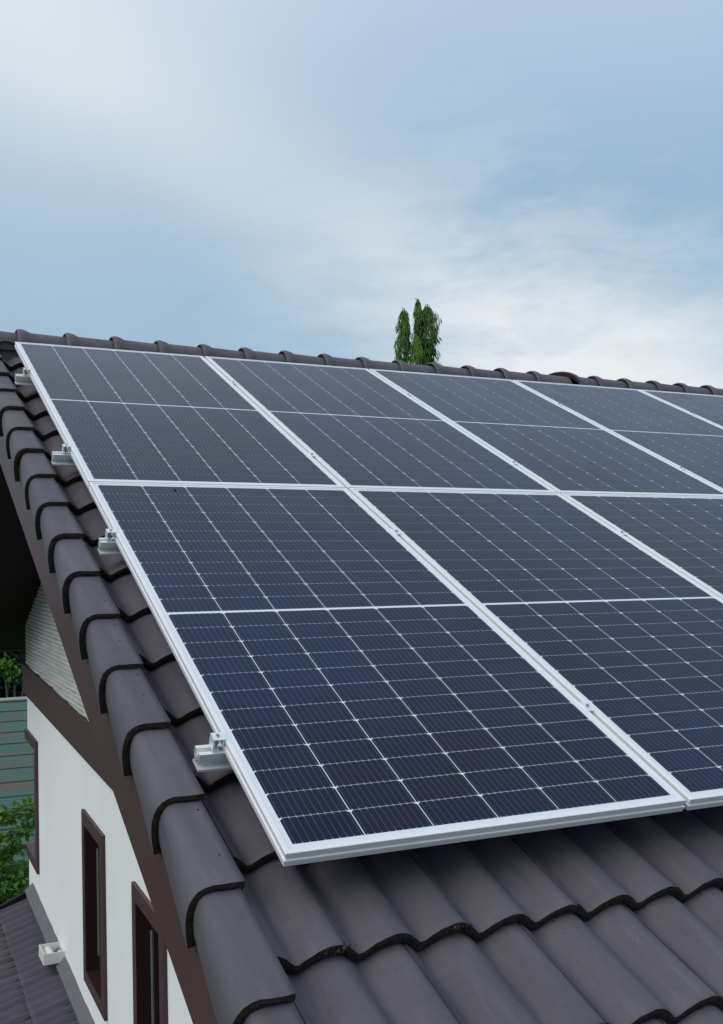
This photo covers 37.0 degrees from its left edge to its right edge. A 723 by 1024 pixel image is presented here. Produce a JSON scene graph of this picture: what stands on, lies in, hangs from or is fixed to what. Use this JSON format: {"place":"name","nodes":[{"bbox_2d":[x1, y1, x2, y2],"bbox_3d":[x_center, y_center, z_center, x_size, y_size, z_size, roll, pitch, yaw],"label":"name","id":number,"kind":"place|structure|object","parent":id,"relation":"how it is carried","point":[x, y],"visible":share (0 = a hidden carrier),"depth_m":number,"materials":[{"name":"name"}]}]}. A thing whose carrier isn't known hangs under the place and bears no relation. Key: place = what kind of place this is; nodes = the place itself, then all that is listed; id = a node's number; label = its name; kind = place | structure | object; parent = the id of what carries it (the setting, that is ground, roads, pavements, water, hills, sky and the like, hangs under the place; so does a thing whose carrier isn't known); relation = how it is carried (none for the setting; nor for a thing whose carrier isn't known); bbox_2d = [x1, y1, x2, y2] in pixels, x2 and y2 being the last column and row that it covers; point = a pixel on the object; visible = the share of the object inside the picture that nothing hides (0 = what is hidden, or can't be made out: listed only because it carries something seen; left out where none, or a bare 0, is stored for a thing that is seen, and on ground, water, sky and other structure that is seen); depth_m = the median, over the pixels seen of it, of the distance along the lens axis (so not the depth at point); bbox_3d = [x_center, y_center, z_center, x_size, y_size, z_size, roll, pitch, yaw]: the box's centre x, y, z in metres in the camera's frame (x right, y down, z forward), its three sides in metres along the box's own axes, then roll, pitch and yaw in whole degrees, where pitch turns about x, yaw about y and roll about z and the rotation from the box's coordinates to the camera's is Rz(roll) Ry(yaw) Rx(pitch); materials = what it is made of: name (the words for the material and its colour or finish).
{"place":"outdoors","nodes":[
{"label":"outdoors","id":0,"kind":"place"},
{"bbox_2d":[0,696,34,868],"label":"shed","id":1,"kind":"structure","parent":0,"point":[16,767],"depth_m":22.76,"materials":[{"name":"teal wood"}]},
{"bbox_2d":[0,0,722,388],"label":"sky","id":2,"kind":"structure","parent":0,"point":[545,177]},
{"label":"ground","id":3,"kind":"structure","parent":0,"visible":0},
{"bbox_2d":[0,652,22,697],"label":"broadleaf tree","id":4,"kind":"object","parent":3,"relation":"on","point":[9,670],"visible":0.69,"depth_m":27.48,"materials":[{"name":"green plant"}]},
{"bbox_2d":[0,651,26,697],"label":"broadleaf tree","id":5,"kind":"object","parent":3,"relation":"on","point":[19,657],"visible":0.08,"depth_m":28.97,"materials":[{"name":"green plant"}]},
{"bbox_2d":[0,796,34,904],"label":"climber bush","id":6,"kind":"object","parent":3,"relation":"on","point":[14,881],"visible":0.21,"depth_m":13.01,"materials":[{"name":"green plant"}]},
{"bbox_2d":[0,329,722,1023],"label":"house","id":7,"kind":"structure","parent":3,"relation":"on","point":[166,887],"depth_m":2.75,"materials":[{"name":"grey tile"}]},
{"bbox_2d":[39,942,64,965],"bbox_3d":[-2.417,3.466,8.478,0.195,0.085,0.230,1,-2,-26],"label":"wall lamp","id":8,"kind":"object","parent":7,"relation":"attached to","point":[48,955],"visible":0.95,"depth_m":8.39,"materials":[{"name":"white plastic"}]},
{"bbox_2d":[81,809,107,1020],"bbox_3d":[-1.778,2.716,7.380,0.149,1.230,0.680,1,-2,-26],"label":"window","id":9,"kind":"structure","parent":7,"relation":"in","point":[93,839],"depth_m":7.58,"materials":[{"name":"red paint"}]},
{"bbox_2d":[131,881,167,1023],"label":"window","id":10,"kind":"structure","parent":7,"relation":"in","point":[149,949],"depth_m":6.25,"materials":[{"name":"red paint"}]},
{"bbox_2d":[14,368,693,414],"bbox_3d":[0.786,-0.695,7.051,5.866,0.122,0.130,1,21,-26],"label":"mounting rail","id":11,"kind":"object","parent":7,"relation":"attached to","point":[23,379],"visible":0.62,"depth_m":5.77,"materials":[{"name":"metal"}]},
{"bbox_2d":[97,529,626,554],"bbox_3d":[1.690,0.138,5.178,5.866,0.122,0.130,1,22,-26],"label":"mounting rail","id":12,"kind":"object","parent":7,"relation":"attached to","point":[107,545],"visible":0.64,"depth_m":3.89,"materials":[{"name":"metal"}]},
{"bbox_2d":[51,444,685,469],"bbox_3d":[1.292,-0.218,5.975,5.866,0.122,0.133,1,22,-26],"label":"mounting rail","id":13,"kind":"object","parent":7,"relation":"attached to","point":[63,458],"visible":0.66,"depth_m":4.69,"materials":[{"name":"metal"}]},
{"bbox_2d":[14,342,344,488],"bbox_3d":[-1.049,-0.536,5.558,1.136,0.036,2.338,1,21,-26],"label":"solar panel","id":14,"kind":"object","parent":13,"relation":"attached to","point":[122,416],"visible":0.99,"depth_m":5.29,"materials":[{"name":"blue glass"}]},
{"bbox_2d":[205,356,556,492],"bbox_3d":[-0.013,-0.523,6.053,1.136,0.036,2.338,1,21,-26],"label":"solar panel","id":15,"kind":"object","parent":13,"relation":"attached to","point":[349,427],"visible":0.98,"depth_m":5.80,"materials":[{"name":"blue glass"}]},
{"bbox_2d":[369,369,722,496],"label":"solar panel","id":16,"kind":"object","parent":13,"relation":"attached to","point":[557,448],"visible":0.99,"depth_m":6.32,"materials":[{"name":"blue glass"}]},
{"bbox_2d":[513,380,722,490],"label":"solar panel","id":17,"kind":"object","parent":13,"relation":"attached to","point":[692,444],"visible":0.97,"depth_m":7.20,"materials":[{"name":"blue glass"}]},
{"bbox_2d":[639,389,722,427],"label":"solar panel","id":18,"kind":"object","parent":13,"relation":"attached to","point":[708,408],"visible":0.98,"depth_m":8.12,"materials":[{"name":"blue glass"}]},
{"bbox_2d":[192,702,594,771],"bbox_3d":[2.214,0.642,4.034,5.866,0.122,0.132,1,22,-26],"label":"mounting rail","id":19,"kind":"object","parent":7,"relation":"attached to","point":[211,756],"visible":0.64,"depth_m":2.75,"materials":[{"name":"metal"}]},
{"bbox_2d":[88,482,685,866],"bbox_3d":[-0.120,0.336,3.588,1.136,0.036,2.338,1,21,-26],"label":"solar panel","id":20,"kind":"object","parent":19,"relation":"attached to","point":[362,678],"visible":1,"depth_m":3.15,"materials":[{"name":"blue glass"}]},
{"bbox_2d":[349,488,722,809],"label":"solar panel","id":21,"kind":"object","parent":19,"relation":"attached to","point":[620,634],"visible":0.99,"depth_m":3.99,"materials":[{"name":"blue glass"}]},
{"bbox_2d":[561,493,722,598],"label":"solar panel","id":22,"kind":"object","parent":19,"relation":"attached to","point":[683,535],"visible":0.97,"depth_m":5.09,"materials":[{"name":"blue glass"}]},
{"bbox_2d":[394,308,413,362],"bbox_3d":[1.277,0.841,30.753,0.809,13.431,0.791,2,-3,-45],"label":"ashoka tree","id":23,"kind":"object","parent":3,"relation":"on","point":[402,342],"visible":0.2,"depth_m":30.88,"materials":[{"name":"green plant"}]},
{"bbox_2d":[407,334,427,364],"bbox_3d":[1.583,1.264,29.753,0.670,12.503,0.724,-1,-2,23],"label":"ashoka tree","id":24,"kind":"object","parent":3,"relation":"on","point":[418,352],"visible":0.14,"depth_m":29.94,"materials":[{"name":"green plant"}]},
{"bbox_2d":[411,299,442,365],"bbox_3d":[1.933,0.666,31.338,1.162,13.817,1.098,1,-2,-26],"label":"ashoka tree","id":25,"kind":"object","parent":3,"relation":"on","point":[429,341],"visible":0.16,"depth_m":31.37,"materials":[{"name":"green plant"}]}
]}

